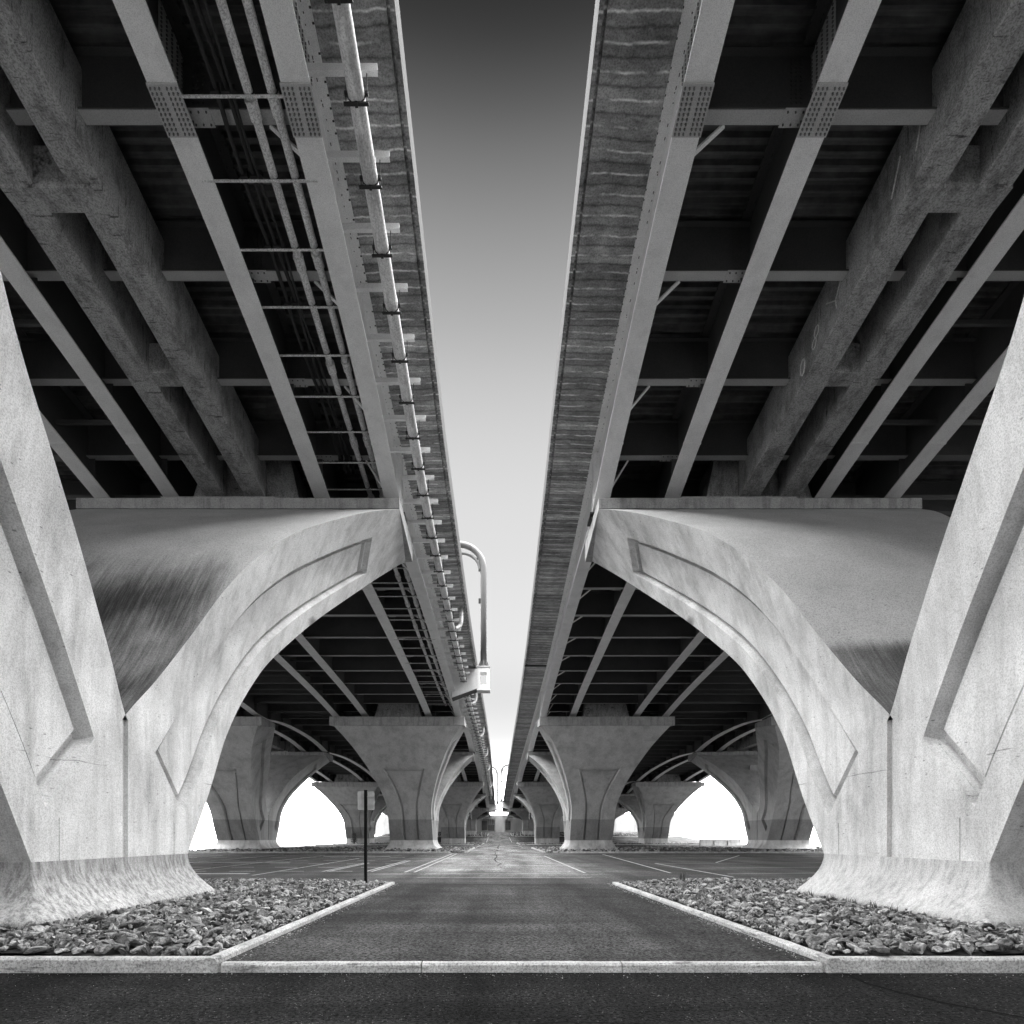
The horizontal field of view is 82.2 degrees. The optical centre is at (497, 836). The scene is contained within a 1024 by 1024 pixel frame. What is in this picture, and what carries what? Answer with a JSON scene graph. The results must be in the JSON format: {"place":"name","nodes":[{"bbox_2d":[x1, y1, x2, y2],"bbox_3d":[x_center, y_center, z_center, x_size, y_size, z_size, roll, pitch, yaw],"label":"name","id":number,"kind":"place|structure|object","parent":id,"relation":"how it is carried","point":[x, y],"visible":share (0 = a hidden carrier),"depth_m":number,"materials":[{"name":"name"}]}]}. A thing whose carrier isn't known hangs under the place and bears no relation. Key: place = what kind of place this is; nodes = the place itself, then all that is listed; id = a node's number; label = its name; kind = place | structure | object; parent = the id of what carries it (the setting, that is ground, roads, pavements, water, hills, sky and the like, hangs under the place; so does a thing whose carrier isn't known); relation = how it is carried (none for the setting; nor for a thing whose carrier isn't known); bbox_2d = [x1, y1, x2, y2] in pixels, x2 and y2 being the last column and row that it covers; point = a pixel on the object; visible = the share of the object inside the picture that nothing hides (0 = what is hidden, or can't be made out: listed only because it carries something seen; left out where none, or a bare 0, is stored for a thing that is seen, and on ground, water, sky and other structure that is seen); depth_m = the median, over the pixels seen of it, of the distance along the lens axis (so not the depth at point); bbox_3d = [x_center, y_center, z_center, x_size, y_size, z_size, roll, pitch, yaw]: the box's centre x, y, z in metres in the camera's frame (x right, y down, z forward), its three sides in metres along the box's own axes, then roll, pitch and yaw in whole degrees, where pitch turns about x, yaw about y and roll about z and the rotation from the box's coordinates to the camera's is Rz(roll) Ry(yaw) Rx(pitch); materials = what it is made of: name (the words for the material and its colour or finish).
{"place":"outdoors","nodes":[
{"label":"outdoors","id":0,"kind":"place"},
{"bbox_2d":[189,836,820,849],"bbox_3d":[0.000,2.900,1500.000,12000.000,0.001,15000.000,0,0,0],"label":"water","id":1,"kind":"structure","parent":0,"point":[202,842],"depth_m":401.94,"materials":[{"name":"grey liquid"}]},
{"bbox_2d":[194,0,816,835],"label":"sky","id":2,"kind":"structure","parent":0,"point":[497,88],"materials":[{"name":"grey"}]},
{"bbox_2d":[188,832,823,883],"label":"parking lot","id":3,"kind":"structure","parent":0,"point":[528,864],"depth_m":30.20,"materials":[{"name":"grey asphalt"}]},
{"bbox_2d":[193,847,458,851],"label":"gravel bed","id":4,"kind":"object","parent":3,"relation":"on","point":[316,849],"visible":0.26,"depth_m":57.91,"materials":[{"name":"grey gravel"}]},
{"bbox_2d":[201,716,332,849],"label":"pier","id":5,"kind":"structure","parent":4,"relation":"on","point":[263,774],"depth_m":59.67,"materials":[{"name":"concrete"},{"name":"weathered concrete"}]},
{"bbox_2d":[189,845,472,852],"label":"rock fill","id":6,"kind":"object","parent":4,"relation":"on","point":[444,848],"visible":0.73,"depth_m":55.94,"materials":[{"name":"stone"}]},
{"bbox_2d":[329,704,473,849],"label":"pier","id":7,"kind":"structure","parent":4,"relation":"on","point":[415,764],"depth_m":55.19,"materials":[{"name":"concrete"}]},
{"bbox_2d":[188,847,474,852],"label":"kerb","id":8,"kind":"structure","parent":3,"relation":"on","point":[469,850],"depth_m":52.01,"materials":[{"name":"concrete"}]},
{"bbox_2d":[315,842,483,844],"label":"kerb","id":9,"kind":"structure","parent":3,"relation":"on","point":[389,842],"depth_m":100.01,"materials":[{"name":"concrete"}]},
{"bbox_2d":[188,837,804,876],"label":"road markings","id":10,"kind":"object","parent":3,"relation":"on","point":[427,863],"visible":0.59,"depth_m":31.19,"materials":[{"name":"paint"}]},
{"bbox_2d":[511,833,637,835],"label":"gravel bed","id":11,"kind":"object","parent":3,"relation":"on","point":[636,834],"visible":0.29,"depth_m":160.18,"materials":[{"name":"grey gravel"}]},
{"bbox_2d":[508,807,533,834],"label":"pier","id":12,"kind":"structure","parent":11,"relation":"on","point":[527,823],"depth_m":158.66,"materials":[{"name":"concrete"}]},
{"bbox_2d":[613,803,628,833],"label":"pier","id":13,"kind":"structure","parent":11,"relation":"on","point":[619,811],"depth_m":151.47,"materials":[{"name":"concrete"}]},
{"bbox_2d":[517,842,745,844],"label":"kerb","id":14,"kind":"structure","parent":3,"relation":"on","point":[623,844],"depth_m":100.01,"materials":[{"name":"concrete"}]},
{"bbox_2d":[531,847,822,852],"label":"kerb","id":15,"kind":"structure","parent":3,"relation":"on","point":[671,852],"depth_m":52.01,"materials":[{"name":"concrete"}]},
{"bbox_2d":[536,847,820,851],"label":"gravel bed","id":16,"kind":"object","parent":3,"relation":"on","point":[703,849],"visible":0.31,"depth_m":57.91,"materials":[{"name":"grey gravel"}]},
{"bbox_2d":[527,704,674,849],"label":"pier","id":17,"kind":"structure","parent":16,"relation":"on","point":[586,765],"depth_m":55.28,"materials":[{"name":"concrete"}]},
{"bbox_2d":[533,846,822,852],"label":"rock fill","id":18,"kind":"object","parent":16,"relation":"on","point":[622,849],"visible":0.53,"depth_m":56.63,"materials":[{"name":"stone"}]},
{"bbox_2d":[688,716,816,849],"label":"pier","id":19,"kind":"structure","parent":16,"relation":"on","point":[754,776],"depth_m":60.53,"materials":[{"name":"concrete"}]},
{"bbox_2d":[699,839,741,845],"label":"concrete barrier","id":20,"kind":"object","parent":3,"relation":"on","point":[719,842],"visible":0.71,"depth_m":95.22,"materials":[{"name":"white concrete"}]},
{"bbox_2d":[0,972,1023,1023],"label":"street","id":21,"kind":"structure","parent":0,"point":[412,998],"depth_m":5.79,"materials":[{"name":"black asphalt"}]},
{"bbox_2d":[0,882,394,972],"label":"kerb","id":22,"kind":"structure","parent":21,"relation":"on","point":[111,964],"depth_m":6.87,"materials":[{"name":"concrete"}]},
{"bbox_2d":[44,883,987,1007],"bbox_3d":[-0.025,1.544,10.944,15.852,0.109,15.422,0,0,0],"label":"grit","id":23,"kind":"object","parent":21,"relation":"on","point":[509,974],"visible":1,"depth_m":9.03,"materials":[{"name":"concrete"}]},
{"bbox_2d":[221,961,822,972],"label":"kerb","id":24,"kind":"structure","parent":21,"relation":"on","point":[522,966],"depth_m":6.89,"materials":[{"name":"concrete"}]},
{"bbox_2d":[531,974,1023,1023],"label":"tar seams","id":25,"kind":"object","parent":21,"relation":"on","point":[850,976],"visible":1,"depth_m":5.50,"materials":[{"name":"black asphalt"}]},
{"bbox_2d":[612,882,1023,972],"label":"kerb","id":26,"kind":"structure","parent":21,"relation":"on","point":[922,964],"depth_m":6.87,"materials":[{"name":"concrete"}]},
{"bbox_2d":[0,884,1023,962],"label":"drive","id":27,"kind":"structure","parent":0,"point":[502,922],"depth_m":9.27,"materials":[{"name":"asphalt"}]},
{"bbox_2d":[0,886,378,955],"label":"gravel bed","id":28,"kind":"object","parent":27,"relation":"on","point":[112,952],"visible":0.03,"depth_m":7.25,"materials":[{"name":"grey gravel"}]},
{"bbox_2d":[4,930,21,938],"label":"rock","id":29,"kind":"object","parent":28,"relation":"on","point":[19,932],"visible":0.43,"depth_m":7.81,"materials":[{"name":"stone"}]},
{"bbox_2d":[21,921,39,929],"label":"rock","id":30,"kind":"object","parent":28,"relation":"on","point":[31,923],"visible":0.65,"depth_m":8.50,"materials":[{"name":"stone"}]},
{"bbox_2d":[20,932,42,937],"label":"rock","id":31,"kind":"object","parent":28,"relation":"on","point":[34,934],"visible":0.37,"depth_m":7.87,"materials":[{"name":"stone"}]},
{"bbox_2d":[23,946,52,953],"bbox_3d":[-5.541,1.362,7.077,0.286,0.087,0.215,-12,-8,-36],"label":"rock","id":32,"kind":"object","parent":28,"relation":"on","point":[35,949],"visible":0.91,"depth_m":7.03,"materials":[{"name":"stone"}]},
{"bbox_2d":[30,925,45,931],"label":"rock","id":33,"kind":"object","parent":28,"relation":"on","point":[40,928],"visible":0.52,"depth_m":8.28,"materials":[{"name":"stone"}]},
{"bbox_2d":[55,932,72,941],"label":"rock","id":34,"kind":"object","parent":28,"relation":"on","point":[59,935],"visible":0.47,"depth_m":7.73,"materials":[{"name":"stone"}]},
{"bbox_2d":[88,915,104,922],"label":"rock","id":35,"kind":"object","parent":28,"relation":"on","point":[95,918],"visible":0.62,"depth_m":9.21,"materials":[{"name":"stone"}]},
{"bbox_2d":[94,944,112,954],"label":"rock","id":36,"kind":"object","parent":28,"relation":"on","point":[102,949],"visible":1,"depth_m":7.01,"materials":[{"name":"stone"}]},
{"bbox_2d":[99,917,116,923],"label":"rock","id":37,"kind":"object","parent":28,"relation":"on","point":[113,919],"visible":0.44,"depth_m":9.06,"materials":[{"name":"stone"}]},
{"bbox_2d":[112,943,126,950],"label":"rock","id":38,"kind":"object","parent":28,"relation":"on","point":[116,946],"visible":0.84,"depth_m":7.21,"materials":[{"name":"stone"}]},
{"bbox_2d":[117,935,133,948],"bbox_3d":[-4.745,1.363,7.529,0.167,0.178,0.286,-7,-13,5],"label":"rock","id":39,"kind":"object","parent":28,"relation":"on","point":[123,939],"visible":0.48,"depth_m":7.45,"materials":[{"name":"stone"}]},
{"bbox_2d":[119,920,142,930],"bbox_3d":[-5.449,1.328,8.705,0.377,0.120,0.168,-14,-28,7],"label":"rock","id":40,"kind":"object","parent":28,"relation":"on","point":[137,924],"visible":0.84,"depth_m":8.66,"materials":[{"name":"stone"}]},
{"bbox_2d":[127,937,149,946],"bbox_3d":[-4.533,1.335,7.401,0.251,0.102,0.390,12,-25,-9],"label":"rock","id":41,"kind":"object","parent":28,"relation":"on","point":[133,942],"visible":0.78,"depth_m":7.33,"materials":[{"name":"stone"}]},
{"bbox_2d":[142,925,162,934],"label":"rock","id":42,"kind":"object","parent":28,"relation":"on","point":[155,928],"visible":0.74,"depth_m":8.42,"materials":[{"name":"stone"}]},
{"bbox_2d":[148,946,163,954],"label":"rock","id":43,"kind":"object","parent":28,"relation":"on","point":[155,950],"visible":1,"depth_m":7.02,"materials":[{"name":"stone"}]},
{"bbox_2d":[157,937,172,946],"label":"rock","id":44,"kind":"object","parent":28,"relation":"on","point":[164,941],"visible":0.81,"depth_m":7.57,"materials":[{"name":"stone"}]},
{"bbox_2d":[162,946,177,955],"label":"rock","id":45,"kind":"object","parent":28,"relation":"on","point":[172,949],"visible":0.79,"depth_m":7.13,"materials":[{"name":"stone"}]},
{"bbox_2d":[175,938,192,947],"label":"rock","id":46,"kind":"object","parent":28,"relation":"on","point":[185,941],"visible":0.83,"depth_m":7.60,"materials":[{"name":"stone"}]},
{"bbox_2d":[0,877,385,955],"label":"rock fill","id":47,"kind":"object","parent":28,"relation":"on","point":[326,892],"visible":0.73,"depth_m":10.14,"materials":[{"name":"stone"}]},
{"bbox_2d":[207,927,222,936],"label":"rock","id":48,"kind":"object","parent":47,"relation":"on","point":[216,930],"visible":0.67,"depth_m":8.46,"materials":[{"name":"stone"}]},
{"bbox_2d":[214,913,231,919],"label":"rock","id":49,"kind":"object","parent":47,"relation":"on","point":[222,915],"visible":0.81,"depth_m":9.75,"materials":[{"name":"stone"}]},
{"bbox_2d":[186,940,202,952],"bbox_3d":[-3.812,1.413,7.385,0.174,0.121,0.238,-17,16,20],"label":"rock","id":50,"kind":"object","parent":28,"relation":"on","point":[192,946],"visible":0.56,"depth_m":7.38,"materials":[{"name":"stone"}]},
{"bbox_2d":[187,920,204,926],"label":"rock","id":51,"kind":"object","parent":28,"relation":"on","point":[195,922],"visible":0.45,"depth_m":9.12,"materials":[{"name":"stone"}]},
{"bbox_2d":[197,908,212,914],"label":"rock","id":52,"kind":"object","parent":28,"relation":"on","point":[206,910],"visible":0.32,"depth_m":10.33,"materials":[{"name":"stone"}]},
{"bbox_2d":[194,946,217,952],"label":"rock","id":53,"kind":"object","parent":28,"relation":"on","point":[202,949],"visible":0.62,"depth_m":7.25,"materials":[{"name":"stone"}]},
{"bbox_2d":[0,0,412,929],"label":"pier","id":54,"kind":"structure","parent":28,"relation":"on","point":[144,642],"depth_m":13.35,"materials":[{"name":"concrete"}]},
{"bbox_2d":[0,0,495,818],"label":"bridge deck","id":55,"kind":"structure","parent":54,"relation":"on","point":[148,98],"depth_m":16.99,"materials":[{"name":"concrete"}]},
{"bbox_2d":[182,0,346,473],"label":"service cable","id":56,"kind":"object","parent":55,"relation":"hanging from","point":[215,89],"visible":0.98,"depth_m":13.65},
{"bbox_2d":[193,0,351,473],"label":"service cable","id":57,"kind":"object","parent":55,"relation":"hanging from","point":[225,88],"visible":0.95,"depth_m":13.67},
{"bbox_2d":[203,0,355,474],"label":"service cable","id":58,"kind":"object","parent":55,"relation":"hanging from","point":[233,90],"visible":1,"depth_m":13.57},
{"bbox_2d":[215,0,446,705],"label":"conduit","id":59,"kind":"object","parent":55,"relation":"attached to","point":[253,108],"visible":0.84,"depth_m":14.27,"materials":[{"name":"metal"}]},
{"bbox_2d":[242,0,451,705],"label":"conduit","id":60,"kind":"object","parent":55,"relation":"attached to","point":[275,104],"visible":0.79,"depth_m":14.18,"materials":[{"name":"metal"}]},
{"bbox_2d":[304,0,468,682],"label":"drain pipe","id":61,"kind":"object","parent":55,"relation":"attached to","point":[352,69],"visible":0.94,"depth_m":15.60,"materials":[{"name":"metal"}]},
{"bbox_2d":[452,541,489,700],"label":"curved mast","id":62,"kind":"object","parent":55,"relation":"attached to","point":[472,685],"visible":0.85,"depth_m":46.56,"materials":[{"name":"metal"}]},
{"bbox_2d":[458,693,492,798],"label":"drain pipe","id":63,"kind":"object","parent":55,"relation":"attached to","point":[477,730],"visible":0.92,"depth_m":68.59,"materials":[{"name":"metal"}]},
{"bbox_2d":[489,766,498,811],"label":"curved mast","id":64,"kind":"object","parent":55,"relation":"attached to","point":[492,807],"visible":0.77,"depth_m":165.56,"materials":[{"name":"metal"}]},
{"bbox_2d":[258,917,271,926],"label":"rock","id":65,"kind":"object","parent":28,"relation":"on","point":[263,920],"visible":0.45,"depth_m":9.63,"materials":[{"name":"stone"}]},
{"bbox_2d":[358,790,374,882],"bbox_3d":[-4.030,0.090,18.003,0.520,3.020,0.097,0,0,0],"label":"road sign","id":66,"kind":"object","parent":28,"relation":"on","point":[366,800],"visible":0.98,"depth_m":17.96,"materials":[{"name":"metal"}]},
{"bbox_2d":[633,887,1023,955],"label":"gravel bed","id":67,"kind":"object","parent":27,"relation":"on","point":[927,952],"visible":0.01,"depth_m":7.31,"materials":[{"name":"grey gravel"},{"name":"gravel"}]},
{"bbox_2d":[783,918,801,926],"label":"rock","id":68,"kind":"object","parent":67,"relation":"on","point":[796,921],"visible":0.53,"depth_m":9.23,"materials":[{"name":"stone"}]},
{"bbox_2d":[585,0,1023,929],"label":"pier","id":69,"kind":"structure","parent":67,"relation":"on","point":[873,648],"depth_m":13.31,"materials":[{"name":"concrete"}]},
{"bbox_2d":[502,0,1023,818],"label":"bridge deck","id":70,"kind":"structure","parent":69,"relation":"on","point":[734,154],"depth_m":16.98,"materials":[{"name":"concrete"}]},
{"bbox_2d":[499,764,509,809],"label":"curved mast","id":71,"kind":"object","parent":70,"relation":"attached to","point":[505,805],"visible":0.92,"depth_m":159.76,"materials":[{"name":"metal"}]},
{"bbox_2d":[799,916,817,925],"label":"rock","id":72,"kind":"object","parent":67,"relation":"on","point":[811,921],"visible":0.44,"depth_m":9.17,"materials":[{"name":"stone"}]},
{"bbox_2d":[806,935,828,944],"bbox_3d":[4.181,1.359,7.691,0.238,0.123,0.297,0,0,-13],"label":"rock","id":73,"kind":"object","parent":67,"relation":"on","point":[811,939],"visible":0.89,"depth_m":7.62,"materials":[{"name":"stone"}]},
{"bbox_2d":[619,877,1023,954],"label":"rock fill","id":74,"kind":"object","parent":67,"relation":"on","point":[681,891],"visible":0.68,"depth_m":10.32,"materials":[{"name":"stone"}]},
{"bbox_2d":[820,916,839,921],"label":"rock","id":75,"kind":"object","parent":74,"relation":"on","point":[830,918],"visible":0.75,"depth_m":9.35,"materials":[{"name":"stone"}]},
{"bbox_2d":[869,944,889,952],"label":"rock","id":76,"kind":"object","parent":74,"relation":"on","point":[879,948],"visible":1,"depth_m":6.94,"materials":[{"name":"stone"}]},
{"bbox_2d":[845,929,862,939],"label":"rock","id":77,"kind":"object","parent":67,"relation":"on","point":[854,931],"visible":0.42,"depth_m":8.17,"materials":[{"name":"stone"}]},
{"bbox_2d":[849,917,863,924],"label":"rock","id":78,"kind":"object","parent":67,"relation":"on","point":[858,921],"visible":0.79,"depth_m":9.02,"materials":[{"name":"stone"}]},
{"bbox_2d":[864,915,878,925],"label":"rock","id":79,"kind":"object","parent":67,"relation":"on","point":[874,918],"visible":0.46,"depth_m":9.11,"materials":[{"name":"stone"}]},
{"bbox_2d":[871,925,885,931],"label":"rock","id":80,"kind":"object","parent":67,"relation":"on","point":[880,928],"visible":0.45,"depth_m":8.34,"materials":[{"name":"stone"}]},
{"bbox_2d":[899,943,911,954],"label":"rock","id":81,"kind":"object","parent":67,"relation":"on","point":[903,948],"visible":0.98,"depth_m":7.12,"materials":[{"name":"stone"}]},
{"bbox_2d":[902,927,924,932],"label":"rock","id":82,"kind":"object","parent":67,"relation":"on","point":[919,930],"visible":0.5,"depth_m":8.29,"materials":[{"name":"stone"}]},
{"bbox_2d":[904,921,927,929],"bbox_3d":[6.259,1.335,8.712,0.343,0.102,0.277,22,24,32],"label":"rock","id":83,"kind":"object","parent":67,"relation":"on","point":[916,924],"visible":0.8,"depth_m":8.69,"materials":[{"name":"stone"}]},
{"bbox_2d":[911,942,926,954],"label":"rock","id":84,"kind":"object","parent":67,"relation":"on","point":[922,945],"visible":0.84,"depth_m":7.10,"materials":[{"name":"stone"}]},
{"bbox_2d":[931,946,943,952],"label":"rock","id":85,"kind":"object","parent":67,"relation":"on","point":[937,949],"visible":1,"depth_m":7.13,"materials":[{"name":"stone"}]},
{"bbox_2d":[932,927,948,934],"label":"rock","id":86,"kind":"object","parent":67,"relation":"on","point":[940,930],"visible":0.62,"depth_m":8.14,"materials":[{"name":"stone"}]},
{"bbox_2d":[945,931,964,939],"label":"rock","id":87,"kind":"object","parent":67,"relation":"on","point":[952,935],"visible":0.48,"depth_m":7.78,"materials":[{"name":"stone"}]},
{"bbox_2d":[967,919,991,927],"bbox_3d":[7.289,1.333,8.918,0.252,0.091,0.362,-32,3,-34],"label":"rock","id":88,"kind":"object","parent":67,"relation":"on","point":[979,922],"visible":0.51,"depth_m":8.84,"materials":[{"name":"stone"}]},
{"bbox_2d":[977,943,998,950],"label":"rock","id":89,"kind":"object","parent":67,"relation":"on","point":[988,946],"visible":0.91,"depth_m":7.05,"materials":[{"name":"stone"}]},
{"bbox_2d":[998,944,1009,951],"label":"rock","id":90,"kind":"object","parent":67,"relation":"on","point":[1003,948],"visible":0.89,"depth_m":7.06,"materials":[{"name":"stone"}]},
{"bbox_2d":[995,939,1013,949],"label":"rock","id":91,"kind":"object","parent":67,"relation":"on","point":[1009,942],"visible":0.63,"depth_m":7.25,"materials":[{"name":"stone"}]},
{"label":"ground","id":92,"kind":"structure","parent":0,"visible":0},
{"bbox_2d":[311,774,386,843],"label":"pier","id":93,"kind":"structure","parent":92,"relation":"on","point":[340,793],"depth_m":106.03,"materials":[{"name":"concrete"}]},
{"bbox_2d":[375,814,678,834],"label":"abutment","id":94,"kind":"object","parent":92,"relation":"on","point":[623,823],"visible":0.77,"depth_m":193.60,"materials":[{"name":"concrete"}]},
{"bbox_2d":[618,774,704,843],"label":"pier","id":95,"kind":"structure","parent":92,"relation":"on","point":[652,808],"depth_m":106.30,"materials":[{"name":"concrete"}]},
{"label":"gravel bed","id":96,"kind":"object","parent":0,"visible":0},
{"bbox_2d":[334,842,482,844],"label":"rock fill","id":97,"kind":"object","parent":96,"relation":"on","point":[475,843],"visible":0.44,"depth_m":105.14,"materials":[{"name":"stone"}]},
{"bbox_2d":[439,774,485,843],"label":"pier","id":98,"kind":"structure","parent":96,"relation":"on","point":[461,800],"depth_m":107.41,"materials":[{"name":"concrete"}]},
{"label":"gravel bed","id":99,"kind":"object","parent":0,"visible":0},
{"bbox_2d":[514,774,562,843],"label":"pier","id":100,"kind":"structure","parent":99,"relation":"on","point":[539,802],"depth_m":107.41,"materials":[{"name":"concrete"}]},
{"bbox_2d":[517,842,697,844],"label":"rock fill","id":101,"kind":"object","parent":99,"relation":"on","point":[521,843],"visible":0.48,"depth_m":107.33,"materials":[{"name":"stone"}]},
{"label":"gravel bed","id":102,"kind":"object","parent":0,"visible":0},
{"bbox_2d":[466,808,489,834],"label":"pier","id":103,"kind":"structure","parent":102,"relation":"on","point":[476,815],"depth_m":158.66,"materials":[{"name":"concrete"}]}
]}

